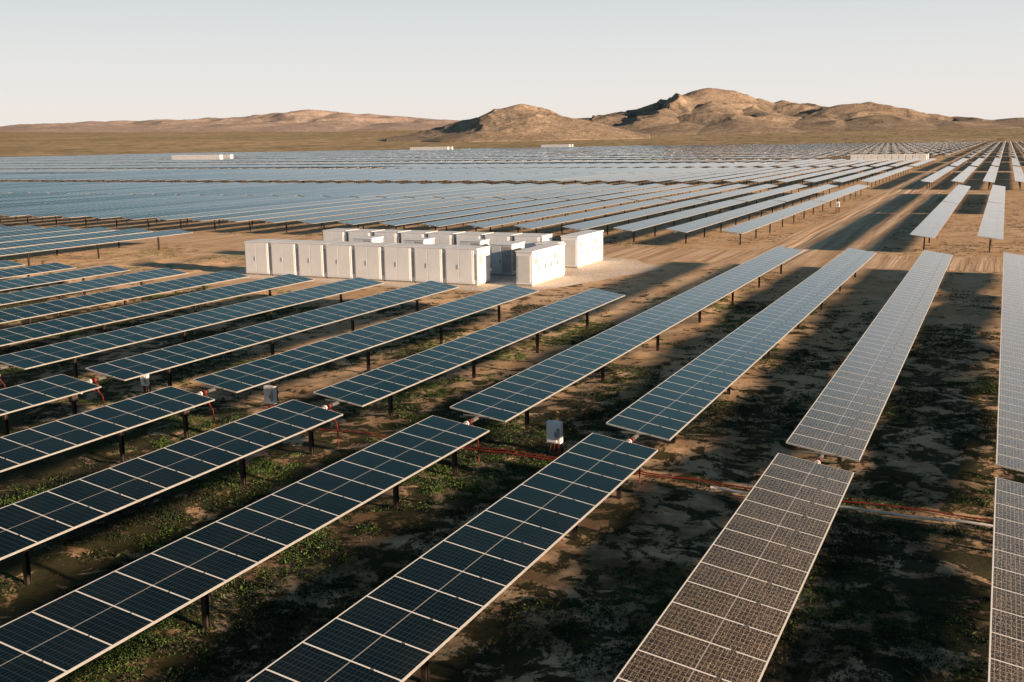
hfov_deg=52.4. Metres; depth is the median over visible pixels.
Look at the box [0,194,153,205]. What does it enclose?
solar tracker row
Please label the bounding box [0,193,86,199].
solar tracker row
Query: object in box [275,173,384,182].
solar tracker row
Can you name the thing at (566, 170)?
solar tracker row
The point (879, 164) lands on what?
solar tracker row
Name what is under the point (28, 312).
solar tracker row
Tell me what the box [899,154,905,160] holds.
battery cabinet
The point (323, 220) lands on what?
solar tracker row
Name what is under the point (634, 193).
solar tracker row
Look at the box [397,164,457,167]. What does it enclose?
solar tracker row
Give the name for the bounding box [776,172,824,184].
solar tracker row
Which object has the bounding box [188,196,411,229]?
solar tracker row
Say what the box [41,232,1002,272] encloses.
cross road
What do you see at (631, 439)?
row connector
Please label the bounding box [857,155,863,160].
battery cabinet
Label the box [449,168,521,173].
solar tracker row
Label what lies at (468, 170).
solar tracker row
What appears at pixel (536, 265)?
door
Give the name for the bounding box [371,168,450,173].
solar tracker row
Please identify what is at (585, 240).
door
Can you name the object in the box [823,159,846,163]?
solar tracker row
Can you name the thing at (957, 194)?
solar tracker row
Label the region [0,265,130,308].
solar tracker row
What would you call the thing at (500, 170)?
solar tracker row
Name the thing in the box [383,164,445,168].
solar tracker row
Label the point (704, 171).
solar tracker row
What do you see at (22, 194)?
solar tracker row
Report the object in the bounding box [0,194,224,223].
solar tracker row
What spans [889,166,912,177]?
solar tracker row
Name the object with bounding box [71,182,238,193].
solar tracker row
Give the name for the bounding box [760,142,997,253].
dirt road
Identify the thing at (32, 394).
solar tracker row
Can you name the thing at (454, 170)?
solar tracker row
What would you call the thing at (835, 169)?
solar tracker row
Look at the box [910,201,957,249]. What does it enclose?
solar tracker row
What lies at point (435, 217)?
solar tracker row
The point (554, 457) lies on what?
cable conduit
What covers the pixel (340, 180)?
solar tracker row
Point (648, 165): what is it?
solar tracker row
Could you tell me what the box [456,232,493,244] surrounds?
battery cabinet
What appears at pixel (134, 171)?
solar tracker row
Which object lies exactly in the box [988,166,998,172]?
solar tracker row
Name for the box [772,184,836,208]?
solar tracker row
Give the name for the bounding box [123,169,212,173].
solar tracker row
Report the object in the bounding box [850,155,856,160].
battery cabinet
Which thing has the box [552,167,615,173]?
solar tracker row
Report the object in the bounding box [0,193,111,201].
solar tracker row
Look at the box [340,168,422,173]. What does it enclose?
solar tracker row
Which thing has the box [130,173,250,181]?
solar tracker row
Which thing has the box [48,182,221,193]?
solar tracker row
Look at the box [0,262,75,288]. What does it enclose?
solar tracker row
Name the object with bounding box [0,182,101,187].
solar tracker row
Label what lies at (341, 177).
solar tracker row
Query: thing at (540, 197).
solar tracker row
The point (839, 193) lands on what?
solar tracker row
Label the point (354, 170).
solar tracker row
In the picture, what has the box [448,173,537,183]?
solar tracker row
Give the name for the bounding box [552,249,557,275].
door
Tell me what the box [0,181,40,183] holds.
solar tracker row
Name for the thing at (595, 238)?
door
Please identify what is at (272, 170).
solar tracker row
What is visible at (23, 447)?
solar tracker row
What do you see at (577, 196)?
solar tracker row
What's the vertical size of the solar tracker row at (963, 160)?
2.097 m
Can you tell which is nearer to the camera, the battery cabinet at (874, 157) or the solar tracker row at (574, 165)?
the solar tracker row at (574, 165)
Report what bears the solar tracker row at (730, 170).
on the ground at (594, 554)
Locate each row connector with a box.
[88,378,104,405]
[199,390,215,427]
[322,404,338,443]
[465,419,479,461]
[626,437,639,482]
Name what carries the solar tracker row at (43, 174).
on the ground at (594, 554)
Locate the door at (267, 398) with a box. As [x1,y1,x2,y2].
[263,387,270,402]
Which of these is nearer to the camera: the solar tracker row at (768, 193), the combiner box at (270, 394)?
the combiner box at (270, 394)
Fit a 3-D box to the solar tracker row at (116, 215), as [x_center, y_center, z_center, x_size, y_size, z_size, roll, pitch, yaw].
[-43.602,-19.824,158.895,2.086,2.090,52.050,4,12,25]
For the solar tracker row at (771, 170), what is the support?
on the ground at (594, 554)
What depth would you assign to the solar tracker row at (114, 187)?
232.73 m
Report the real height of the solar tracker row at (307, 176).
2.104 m
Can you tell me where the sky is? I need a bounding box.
[0,0,1023,125]
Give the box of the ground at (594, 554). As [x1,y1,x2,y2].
[0,128,1023,681]
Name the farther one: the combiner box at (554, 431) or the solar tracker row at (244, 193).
the solar tracker row at (244, 193)
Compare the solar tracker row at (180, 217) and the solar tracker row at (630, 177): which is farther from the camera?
the solar tracker row at (630, 177)
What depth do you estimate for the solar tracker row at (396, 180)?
273.41 m
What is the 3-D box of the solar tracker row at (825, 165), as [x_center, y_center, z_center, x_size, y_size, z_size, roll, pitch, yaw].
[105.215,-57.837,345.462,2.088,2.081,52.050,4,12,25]
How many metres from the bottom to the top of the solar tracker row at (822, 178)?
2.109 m
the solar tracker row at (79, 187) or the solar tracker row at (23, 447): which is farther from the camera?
the solar tracker row at (79, 187)
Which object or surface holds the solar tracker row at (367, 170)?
on the ground at (594, 554)
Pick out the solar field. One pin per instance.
(87, 164)
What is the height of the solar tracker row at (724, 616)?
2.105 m
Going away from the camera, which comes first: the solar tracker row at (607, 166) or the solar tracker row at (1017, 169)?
the solar tracker row at (1017, 169)
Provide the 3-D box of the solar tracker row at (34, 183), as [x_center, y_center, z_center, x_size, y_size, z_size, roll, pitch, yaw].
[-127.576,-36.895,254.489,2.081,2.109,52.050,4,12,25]
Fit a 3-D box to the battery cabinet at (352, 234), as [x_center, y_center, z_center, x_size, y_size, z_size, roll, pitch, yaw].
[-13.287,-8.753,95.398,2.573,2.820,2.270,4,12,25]
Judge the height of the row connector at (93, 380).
1.491 m
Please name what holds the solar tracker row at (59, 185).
on the ground at (594, 554)
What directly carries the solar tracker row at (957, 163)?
on the ground at (594, 554)
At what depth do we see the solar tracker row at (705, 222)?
119.67 m
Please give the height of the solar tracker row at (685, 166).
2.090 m
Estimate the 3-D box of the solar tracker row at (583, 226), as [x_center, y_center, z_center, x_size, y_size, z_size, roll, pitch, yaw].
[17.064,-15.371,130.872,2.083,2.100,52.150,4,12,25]
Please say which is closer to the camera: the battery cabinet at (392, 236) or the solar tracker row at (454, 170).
the battery cabinet at (392, 236)
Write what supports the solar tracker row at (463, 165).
on the ground at (594, 554)
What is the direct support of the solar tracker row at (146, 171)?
on the ground at (594, 554)
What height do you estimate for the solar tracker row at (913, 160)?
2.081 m
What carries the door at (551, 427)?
in the combiner box at (554, 431)
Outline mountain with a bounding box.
[583,88,1023,134]
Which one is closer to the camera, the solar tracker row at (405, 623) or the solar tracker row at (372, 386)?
the solar tracker row at (405, 623)
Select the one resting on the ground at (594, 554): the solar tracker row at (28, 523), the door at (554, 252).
the solar tracker row at (28, 523)
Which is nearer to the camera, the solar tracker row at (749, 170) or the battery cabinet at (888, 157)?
the solar tracker row at (749, 170)
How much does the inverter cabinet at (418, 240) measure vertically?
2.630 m
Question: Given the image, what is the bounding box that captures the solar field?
[0,141,1023,173]
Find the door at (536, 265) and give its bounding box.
[533,254,539,281]
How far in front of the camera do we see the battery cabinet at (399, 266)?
80.06 m
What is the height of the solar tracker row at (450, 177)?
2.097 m
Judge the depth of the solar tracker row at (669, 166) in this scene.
361.26 m
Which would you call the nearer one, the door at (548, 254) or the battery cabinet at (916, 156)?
the door at (548, 254)
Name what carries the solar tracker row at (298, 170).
on the ground at (594, 554)
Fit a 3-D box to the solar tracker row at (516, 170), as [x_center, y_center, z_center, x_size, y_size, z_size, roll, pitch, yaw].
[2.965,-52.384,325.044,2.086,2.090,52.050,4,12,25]
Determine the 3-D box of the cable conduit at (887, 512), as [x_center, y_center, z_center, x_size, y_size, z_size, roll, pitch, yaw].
[11.270,4.946,29.368,11.503,0.280,0.114,4,12,25]
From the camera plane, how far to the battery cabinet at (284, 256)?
84.57 m
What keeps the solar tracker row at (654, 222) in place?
on the ground at (594, 554)
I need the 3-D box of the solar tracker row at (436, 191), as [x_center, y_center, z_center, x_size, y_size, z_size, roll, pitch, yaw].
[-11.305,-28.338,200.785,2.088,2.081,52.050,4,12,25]
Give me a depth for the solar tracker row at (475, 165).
395.39 m
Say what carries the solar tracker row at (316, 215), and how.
on the ground at (594, 554)
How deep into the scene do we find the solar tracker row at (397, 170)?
343.56 m
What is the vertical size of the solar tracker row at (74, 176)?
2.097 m
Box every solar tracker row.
[0,173,73,176]
[0,173,96,181]
[0,173,120,181]
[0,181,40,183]
[0,181,55,184]
[0,182,68,185]
[0,182,84,186]
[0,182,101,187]
[0,182,121,188]
[0,182,137,189]
[0,182,153,190]
[0,182,170,192]
[0,192,29,194]
[0,193,47,196]
[0,193,67,198]
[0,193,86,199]
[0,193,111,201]
[0,194,132,203]
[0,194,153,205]
[0,194,177,215]
[0,194,201,219]
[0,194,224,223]
[0,195,247,224]
[0,225,40,231]
[0,226,76,244]
[0,227,114,247]
[0,228,152,254]
[0,229,192,265]
[0,260,24,267]
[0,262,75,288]
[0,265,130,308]
[0,268,187,315]
[0,271,248,323]
[0,274,314,345]
[0,277,383,378]
[0,374,100,435]
[0,386,214,471]
[0,400,342,585]
[0,415,489,681]
[5,173,132,181]
[8,173,84,176]
[10,173,108,181]
[11,182,186,192]
[18,173,145,181]
[28,195,275,225]
[29,182,203,192]
[31,173,157,181]
[45,173,170,181]
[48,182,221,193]
[58,173,183,181]
[58,195,300,226]
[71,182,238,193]
[72,173,196,181]
[85,280,458,386]
[86,173,209,181]
[88,169,180,173]
[89,195,325,227]
[91,182,256,194]
[99,169,192,173]
[101,173,223,181]
[111,182,276,194]
[115,173,236,181]
[121,169,201,173]
[121,196,355,228]
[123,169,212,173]
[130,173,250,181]
[131,182,295,194]
[145,173,264,182]
[146,169,223,173]
[153,182,316,194]
[153,196,382,228]
[157,169,234,173]
[160,173,278,182]
[169,169,245,173]
[173,169,256,173]
[176,173,293,182]
[177,182,337,194]
[186,168,279,173]
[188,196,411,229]
[191,173,307,181]
[192,284,538,405]
[201,182,357,195]
[207,168,291,173]
[208,173,322,181]
[220,168,303,173]
[223,183,378,195]
[224,173,337,181]
[224,197,441,230]
[232,168,316,173]
[240,173,353,181]
[246,168,329,172]
[247,183,398,195]
[247,433,657,681]
[257,173,368,182]
[259,168,341,172]
[262,197,470,231]
[272,168,355,172]
[272,183,419,196]
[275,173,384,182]
[286,168,368,172]
[292,173,400,182]
[299,168,381,172]
[299,183,441,196]
[299,197,501,229]
[311,173,416,183]
[313,288,624,417]
[314,168,395,172]
[324,183,465,196]
[327,168,408,172]
[329,173,432,182]
[338,197,534,228]
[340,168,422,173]
[349,173,449,182]
[349,183,490,203]
[358,168,436,172]
[368,173,466,182]
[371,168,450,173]
[378,183,513,199]
[379,198,565,229]
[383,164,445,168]
[386,168,464,172]
[387,173,483,182]
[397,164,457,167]
[402,168,478,173]
[407,173,501,182]
[407,183,537,197]
[410,164,467,167]
[417,168,492,172]
[422,198,600,231]
[423,164,480,167]
[428,173,519,183]
[433,168,506,173]
[435,183,560,199]
[437,164,491,167]
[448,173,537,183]
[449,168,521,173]
[450,246,803,430]
[451,164,502,167]
[463,183,585,202]
[465,163,521,167]
[466,168,537,173]
[467,198,635,232]
[469,173,555,183]
[479,163,534,167]
[483,168,551,173]
[490,173,574,183]
[493,163,548,167]
[495,183,610,203]
[499,167,567,173]
[507,163,561,167]
[511,173,592,182]
[514,199,669,233]
[516,167,583,173]
[521,163,575,167]
[527,183,636,204]
[533,173,612,183]
[535,167,598,173]
[536,163,588,167]
[550,163,602,167]
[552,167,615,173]
[554,173,632,182]
[558,183,663,206]
[562,199,707,234]
[564,163,616,167]
[571,167,632,173]
[577,173,651,183]
[578,163,630,167]
[589,167,648,173]
[592,184,691,204]
[593,163,644,167]
[600,173,671,184]
[606,248,875,443]
[608,167,665,173]
[609,163,658,167]
[613,199,745,241]
[613,453,853,681]
[624,172,692,186]
[625,163,672,166]
[626,184,720,202]
[628,167,683,178]
[641,163,686,167]
[647,167,700,173]
[648,172,713,187]
[658,162,700,167]
[660,184,748,202]
[667,167,718,175]
[667,200,784,243]
[672,172,735,187]
[674,162,715,167]
[688,167,736,173]
[691,162,730,170]
[697,173,757,184]
[697,184,777,204]
[709,162,744,167]
[709,167,755,177]
[722,200,825,244]
[723,172,778,184]
[726,162,759,169]
[730,167,773,177]
[735,184,806,206]
[744,162,775,168]
[749,172,801,185]
[752,167,792,178]
[762,162,792,168]
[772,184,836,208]
[773,167,812,177]
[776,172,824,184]
[779,162,808,169]
[786,250,952,464]
[793,159,817,164]
[796,162,825,168]
[796,167,831,173]
[803,172,847,187]
[808,159,831,164]
[813,184,867,210]
[814,162,842,169]
[818,166,851,175]
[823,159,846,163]
[832,162,859,167]
[832,172,870,185]
[838,159,861,162]
[842,166,871,175]
[851,162,875,168]
[854,159,875,162]
[861,172,895,188]
[865,166,892,177]
[870,162,892,168]
[871,159,889,162]
[887,158,904,164]
[889,161,909,169]
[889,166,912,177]
[905,158,919,164]
[909,161,926,168]
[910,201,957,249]
[921,172,945,186]
[923,158,935,165]
[938,166,954,177]
[943,184,970,203]
[951,161,962,170]
[952,172,970,184]
[958,158,967,164]
[963,166,976,175]
[971,161,980,166]
[977,202,1004,251]
[983,172,996,188]
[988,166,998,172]
[988,185,1004,203]
[988,477,1023,681]
[992,161,999,166]
[996,252,1023,475]
[1012,161,1019,165]
[1013,166,1022,172]
[1014,172,1023,188]
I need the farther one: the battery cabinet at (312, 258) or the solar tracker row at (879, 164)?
the solar tracker row at (879, 164)
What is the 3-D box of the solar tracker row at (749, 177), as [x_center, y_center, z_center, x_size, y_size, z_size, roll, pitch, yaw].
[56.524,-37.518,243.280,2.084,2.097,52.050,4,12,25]
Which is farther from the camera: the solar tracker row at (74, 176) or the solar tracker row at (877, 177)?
the solar tracker row at (74, 176)
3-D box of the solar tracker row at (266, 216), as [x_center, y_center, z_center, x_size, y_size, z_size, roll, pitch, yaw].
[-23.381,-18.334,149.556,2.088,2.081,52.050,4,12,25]
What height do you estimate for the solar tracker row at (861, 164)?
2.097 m
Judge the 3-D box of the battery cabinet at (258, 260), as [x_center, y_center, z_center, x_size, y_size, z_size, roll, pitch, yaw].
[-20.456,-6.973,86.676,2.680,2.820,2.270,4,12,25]
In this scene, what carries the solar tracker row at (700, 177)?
on the ground at (594, 554)
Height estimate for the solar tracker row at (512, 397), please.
2.092 m
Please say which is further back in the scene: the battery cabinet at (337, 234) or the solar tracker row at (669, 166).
the solar tracker row at (669, 166)
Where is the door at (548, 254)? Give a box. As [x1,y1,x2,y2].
[546,251,551,277]
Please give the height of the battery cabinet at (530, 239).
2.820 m
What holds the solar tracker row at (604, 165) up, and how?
on the ground at (594, 554)
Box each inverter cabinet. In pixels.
[353,236,383,242]
[404,237,434,243]
[459,239,490,269]
[490,241,524,275]
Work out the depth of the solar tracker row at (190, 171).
373.76 m
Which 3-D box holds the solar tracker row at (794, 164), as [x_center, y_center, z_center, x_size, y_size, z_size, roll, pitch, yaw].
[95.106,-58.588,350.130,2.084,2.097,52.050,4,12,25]
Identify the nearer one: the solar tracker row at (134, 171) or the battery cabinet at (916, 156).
the solar tracker row at (134, 171)
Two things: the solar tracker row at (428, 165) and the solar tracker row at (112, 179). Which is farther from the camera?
the solar tracker row at (428, 165)
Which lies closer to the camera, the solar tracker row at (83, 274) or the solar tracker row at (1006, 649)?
the solar tracker row at (1006, 649)
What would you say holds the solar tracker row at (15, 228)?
on the ground at (594, 554)
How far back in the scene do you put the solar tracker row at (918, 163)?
332.48 m
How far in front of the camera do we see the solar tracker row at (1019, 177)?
214.73 m
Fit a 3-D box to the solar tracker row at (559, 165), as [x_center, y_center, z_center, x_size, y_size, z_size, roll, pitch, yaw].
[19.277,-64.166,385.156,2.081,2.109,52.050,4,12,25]
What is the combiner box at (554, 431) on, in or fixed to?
on the ground at (594, 554)
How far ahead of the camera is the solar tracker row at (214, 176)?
304.53 m
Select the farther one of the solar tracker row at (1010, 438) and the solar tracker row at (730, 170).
the solar tracker row at (730, 170)
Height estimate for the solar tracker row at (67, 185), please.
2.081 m
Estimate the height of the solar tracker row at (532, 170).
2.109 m
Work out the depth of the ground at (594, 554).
37.73 m
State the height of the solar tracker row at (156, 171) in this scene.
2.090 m
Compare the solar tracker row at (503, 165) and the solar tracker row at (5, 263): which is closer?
the solar tracker row at (5, 263)
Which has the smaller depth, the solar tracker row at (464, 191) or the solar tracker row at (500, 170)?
the solar tracker row at (464, 191)
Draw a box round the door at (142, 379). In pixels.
[140,376,144,384]
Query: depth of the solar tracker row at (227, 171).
366.78 m
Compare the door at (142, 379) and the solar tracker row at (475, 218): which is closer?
the door at (142, 379)
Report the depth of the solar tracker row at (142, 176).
316.58 m
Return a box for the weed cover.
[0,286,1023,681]
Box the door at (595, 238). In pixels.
[593,235,597,259]
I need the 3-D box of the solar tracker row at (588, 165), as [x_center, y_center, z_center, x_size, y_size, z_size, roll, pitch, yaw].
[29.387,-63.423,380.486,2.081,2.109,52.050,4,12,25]
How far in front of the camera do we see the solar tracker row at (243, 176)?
300.49 m
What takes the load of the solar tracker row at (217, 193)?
on the ground at (594, 554)
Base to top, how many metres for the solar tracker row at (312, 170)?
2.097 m
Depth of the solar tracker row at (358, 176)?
281.50 m
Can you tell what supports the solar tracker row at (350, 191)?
on the ground at (594, 554)
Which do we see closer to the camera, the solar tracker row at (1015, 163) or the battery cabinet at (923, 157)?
the solar tracker row at (1015, 163)
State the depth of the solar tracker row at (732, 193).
172.78 m
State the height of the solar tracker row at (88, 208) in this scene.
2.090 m
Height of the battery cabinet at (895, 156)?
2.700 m
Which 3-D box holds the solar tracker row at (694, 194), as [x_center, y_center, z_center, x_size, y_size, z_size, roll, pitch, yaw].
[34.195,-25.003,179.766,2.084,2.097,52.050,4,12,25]
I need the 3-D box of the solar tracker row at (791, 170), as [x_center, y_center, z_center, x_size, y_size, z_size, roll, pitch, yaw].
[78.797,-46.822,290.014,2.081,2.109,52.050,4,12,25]
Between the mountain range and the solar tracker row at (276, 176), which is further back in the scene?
the mountain range
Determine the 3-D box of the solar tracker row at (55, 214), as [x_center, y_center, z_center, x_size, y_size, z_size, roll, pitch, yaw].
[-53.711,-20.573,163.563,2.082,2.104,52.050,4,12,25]
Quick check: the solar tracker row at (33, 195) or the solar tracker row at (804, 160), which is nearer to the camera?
the solar tracker row at (33, 195)
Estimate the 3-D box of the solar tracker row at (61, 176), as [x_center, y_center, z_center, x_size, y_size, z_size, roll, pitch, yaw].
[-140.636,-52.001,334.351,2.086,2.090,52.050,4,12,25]
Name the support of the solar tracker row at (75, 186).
on the ground at (594, 554)
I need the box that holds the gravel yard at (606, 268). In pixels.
[230,258,660,290]
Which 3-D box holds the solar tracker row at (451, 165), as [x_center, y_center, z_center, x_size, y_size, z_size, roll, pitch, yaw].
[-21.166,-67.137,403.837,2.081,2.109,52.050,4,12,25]
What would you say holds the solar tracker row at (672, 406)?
on the ground at (594, 554)
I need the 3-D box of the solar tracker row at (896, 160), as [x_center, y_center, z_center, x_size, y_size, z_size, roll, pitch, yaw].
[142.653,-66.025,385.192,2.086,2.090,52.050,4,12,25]
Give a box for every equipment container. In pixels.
[515,243,564,286]
[560,230,603,267]
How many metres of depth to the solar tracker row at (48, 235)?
109.67 m
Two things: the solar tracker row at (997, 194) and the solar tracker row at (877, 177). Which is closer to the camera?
the solar tracker row at (997, 194)
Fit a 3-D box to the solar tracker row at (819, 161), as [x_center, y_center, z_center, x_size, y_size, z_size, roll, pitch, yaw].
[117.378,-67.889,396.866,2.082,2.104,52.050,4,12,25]
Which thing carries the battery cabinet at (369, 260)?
on the gravel yard at (606, 268)
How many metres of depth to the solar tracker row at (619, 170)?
307.14 m
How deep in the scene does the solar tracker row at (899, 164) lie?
334.32 m
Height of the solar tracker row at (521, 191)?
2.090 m
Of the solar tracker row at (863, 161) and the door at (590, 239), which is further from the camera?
the solar tracker row at (863, 161)
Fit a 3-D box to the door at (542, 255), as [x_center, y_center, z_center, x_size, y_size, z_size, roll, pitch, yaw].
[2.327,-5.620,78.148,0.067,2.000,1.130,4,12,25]
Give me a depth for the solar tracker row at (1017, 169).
263.15 m
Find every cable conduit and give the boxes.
[319,428,993,521]
[465,445,671,475]
[710,486,992,526]
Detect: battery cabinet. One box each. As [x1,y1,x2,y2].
[244,239,284,275]
[270,240,312,275]
[297,240,339,277]
[322,228,356,240]
[325,241,366,278]
[348,229,384,241]
[354,242,395,280]
[374,229,410,242]
[383,243,425,282]
[400,230,435,242]
[414,244,455,283]
[428,231,465,244]
[445,245,489,285]
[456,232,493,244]
[484,232,521,266]
[514,233,551,247]
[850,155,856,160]
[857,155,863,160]
[871,155,877,160]
[878,155,884,159]
[885,155,891,160]
[892,154,898,159]
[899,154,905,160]
[906,154,912,160]
[913,154,919,160]
[920,154,926,160]
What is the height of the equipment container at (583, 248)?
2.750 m
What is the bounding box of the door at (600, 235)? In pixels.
[598,234,601,258]
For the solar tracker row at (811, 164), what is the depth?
345.59 m
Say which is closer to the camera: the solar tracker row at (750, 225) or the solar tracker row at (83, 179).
the solar tracker row at (750, 225)
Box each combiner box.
[140,374,150,393]
[263,383,278,408]
[546,417,563,455]
[836,201,839,211]
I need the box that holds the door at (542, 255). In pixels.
[540,252,545,279]
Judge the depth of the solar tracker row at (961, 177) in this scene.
219.34 m
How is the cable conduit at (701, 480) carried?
on the ground at (594, 554)
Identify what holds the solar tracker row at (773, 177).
on the ground at (594, 554)
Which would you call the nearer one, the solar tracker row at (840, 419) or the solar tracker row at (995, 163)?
the solar tracker row at (840, 419)
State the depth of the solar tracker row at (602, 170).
310.38 m
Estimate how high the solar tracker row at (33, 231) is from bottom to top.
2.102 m
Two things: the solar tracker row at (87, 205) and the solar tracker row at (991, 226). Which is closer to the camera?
the solar tracker row at (991, 226)
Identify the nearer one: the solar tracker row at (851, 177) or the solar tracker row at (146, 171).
the solar tracker row at (851, 177)
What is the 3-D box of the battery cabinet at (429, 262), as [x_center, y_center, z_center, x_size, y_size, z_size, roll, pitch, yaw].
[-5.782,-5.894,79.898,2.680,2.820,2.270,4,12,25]
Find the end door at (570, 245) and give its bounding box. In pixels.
[563,240,575,264]
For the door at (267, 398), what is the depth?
41.37 m
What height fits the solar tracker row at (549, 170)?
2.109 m
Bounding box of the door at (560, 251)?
[558,248,563,274]
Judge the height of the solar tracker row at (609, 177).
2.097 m
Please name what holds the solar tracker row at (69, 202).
on the ground at (594, 554)
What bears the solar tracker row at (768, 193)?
on the ground at (594, 554)
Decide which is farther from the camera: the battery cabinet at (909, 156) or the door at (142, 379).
the battery cabinet at (909, 156)
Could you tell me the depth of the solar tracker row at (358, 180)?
277.51 m
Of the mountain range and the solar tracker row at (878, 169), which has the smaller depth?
the solar tracker row at (878, 169)
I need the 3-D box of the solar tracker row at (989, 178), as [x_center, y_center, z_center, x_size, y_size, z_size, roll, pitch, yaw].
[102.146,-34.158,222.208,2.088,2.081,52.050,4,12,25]
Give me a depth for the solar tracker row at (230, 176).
302.70 m
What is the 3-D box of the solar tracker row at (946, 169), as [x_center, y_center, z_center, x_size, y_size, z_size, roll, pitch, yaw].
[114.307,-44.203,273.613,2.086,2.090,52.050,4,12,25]
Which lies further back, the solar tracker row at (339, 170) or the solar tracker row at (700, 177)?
the solar tracker row at (339, 170)
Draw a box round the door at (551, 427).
[547,423,555,442]
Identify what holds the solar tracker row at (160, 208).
on the ground at (594, 554)
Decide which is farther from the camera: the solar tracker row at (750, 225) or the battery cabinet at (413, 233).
the solar tracker row at (750, 225)
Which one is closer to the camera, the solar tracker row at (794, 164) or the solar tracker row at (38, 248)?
the solar tracker row at (38, 248)
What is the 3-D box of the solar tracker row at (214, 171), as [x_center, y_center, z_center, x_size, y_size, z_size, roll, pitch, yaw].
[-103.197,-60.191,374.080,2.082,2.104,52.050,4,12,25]
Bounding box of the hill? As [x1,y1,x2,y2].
[386,104,649,142]
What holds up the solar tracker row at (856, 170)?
on the ground at (594, 554)
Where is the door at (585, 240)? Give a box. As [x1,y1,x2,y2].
[583,237,587,262]
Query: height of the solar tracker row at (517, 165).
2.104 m
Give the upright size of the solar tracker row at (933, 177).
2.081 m
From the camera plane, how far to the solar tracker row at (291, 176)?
291.97 m
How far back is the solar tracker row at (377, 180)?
276.41 m
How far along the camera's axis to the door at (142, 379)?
44.43 m
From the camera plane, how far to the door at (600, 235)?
91.60 m
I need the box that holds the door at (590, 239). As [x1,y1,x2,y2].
[588,236,592,261]
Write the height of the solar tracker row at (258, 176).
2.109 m
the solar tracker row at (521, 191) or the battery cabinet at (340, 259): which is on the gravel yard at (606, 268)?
the battery cabinet at (340, 259)
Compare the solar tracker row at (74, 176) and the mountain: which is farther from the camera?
the mountain
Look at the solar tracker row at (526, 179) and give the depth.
260.90 m
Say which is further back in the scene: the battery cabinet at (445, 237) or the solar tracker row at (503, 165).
the solar tracker row at (503, 165)
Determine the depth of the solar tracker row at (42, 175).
349.42 m
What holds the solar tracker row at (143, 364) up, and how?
on the ground at (594, 554)
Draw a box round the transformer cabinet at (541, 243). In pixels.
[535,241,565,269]
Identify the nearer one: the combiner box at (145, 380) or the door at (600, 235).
the combiner box at (145, 380)
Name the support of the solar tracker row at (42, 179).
on the ground at (594, 554)
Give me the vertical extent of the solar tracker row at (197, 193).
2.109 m
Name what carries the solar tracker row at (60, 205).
on the ground at (594, 554)
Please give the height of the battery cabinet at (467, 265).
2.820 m
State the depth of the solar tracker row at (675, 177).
245.46 m
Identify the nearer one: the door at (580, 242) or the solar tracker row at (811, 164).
the door at (580, 242)
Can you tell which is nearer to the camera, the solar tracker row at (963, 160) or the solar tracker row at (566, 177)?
the solar tracker row at (566, 177)
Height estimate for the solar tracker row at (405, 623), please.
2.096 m
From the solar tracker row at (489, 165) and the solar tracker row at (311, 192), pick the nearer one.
the solar tracker row at (311, 192)
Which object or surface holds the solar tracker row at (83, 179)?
on the ground at (594, 554)
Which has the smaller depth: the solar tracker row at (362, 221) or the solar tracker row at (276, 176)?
the solar tracker row at (362, 221)
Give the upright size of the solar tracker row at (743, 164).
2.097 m
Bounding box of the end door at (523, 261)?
[518,256,529,282]
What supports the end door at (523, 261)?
in the equipment container at (539, 264)
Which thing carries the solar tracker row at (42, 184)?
on the ground at (594, 554)
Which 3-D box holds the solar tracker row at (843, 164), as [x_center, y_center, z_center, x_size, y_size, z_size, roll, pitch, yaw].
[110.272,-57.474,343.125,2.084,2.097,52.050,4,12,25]
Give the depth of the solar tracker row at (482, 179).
264.53 m
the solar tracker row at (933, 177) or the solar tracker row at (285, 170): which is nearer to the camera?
the solar tracker row at (933, 177)
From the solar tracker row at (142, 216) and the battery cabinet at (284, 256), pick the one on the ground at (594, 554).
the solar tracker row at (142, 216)
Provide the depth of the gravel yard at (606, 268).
82.61 m
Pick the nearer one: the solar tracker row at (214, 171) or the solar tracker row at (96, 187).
the solar tracker row at (96, 187)
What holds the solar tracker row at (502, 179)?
on the ground at (594, 554)
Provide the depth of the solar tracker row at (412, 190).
199.19 m
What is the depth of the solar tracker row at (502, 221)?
128.96 m
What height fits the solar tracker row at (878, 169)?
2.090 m
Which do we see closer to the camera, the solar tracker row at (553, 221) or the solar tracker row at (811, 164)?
the solar tracker row at (553, 221)
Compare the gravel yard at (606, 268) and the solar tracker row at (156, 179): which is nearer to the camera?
the gravel yard at (606, 268)
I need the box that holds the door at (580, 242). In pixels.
[578,239,582,263]
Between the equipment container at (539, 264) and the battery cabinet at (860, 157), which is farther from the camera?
the battery cabinet at (860, 157)
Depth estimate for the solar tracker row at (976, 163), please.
322.69 m
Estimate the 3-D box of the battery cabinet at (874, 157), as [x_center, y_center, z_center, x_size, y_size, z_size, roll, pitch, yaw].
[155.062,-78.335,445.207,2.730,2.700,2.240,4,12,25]
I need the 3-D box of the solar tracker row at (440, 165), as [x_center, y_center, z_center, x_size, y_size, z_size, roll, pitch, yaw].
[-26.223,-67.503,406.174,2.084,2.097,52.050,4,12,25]
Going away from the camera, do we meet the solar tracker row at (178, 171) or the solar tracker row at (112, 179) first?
the solar tracker row at (112, 179)
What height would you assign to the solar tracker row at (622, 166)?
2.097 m

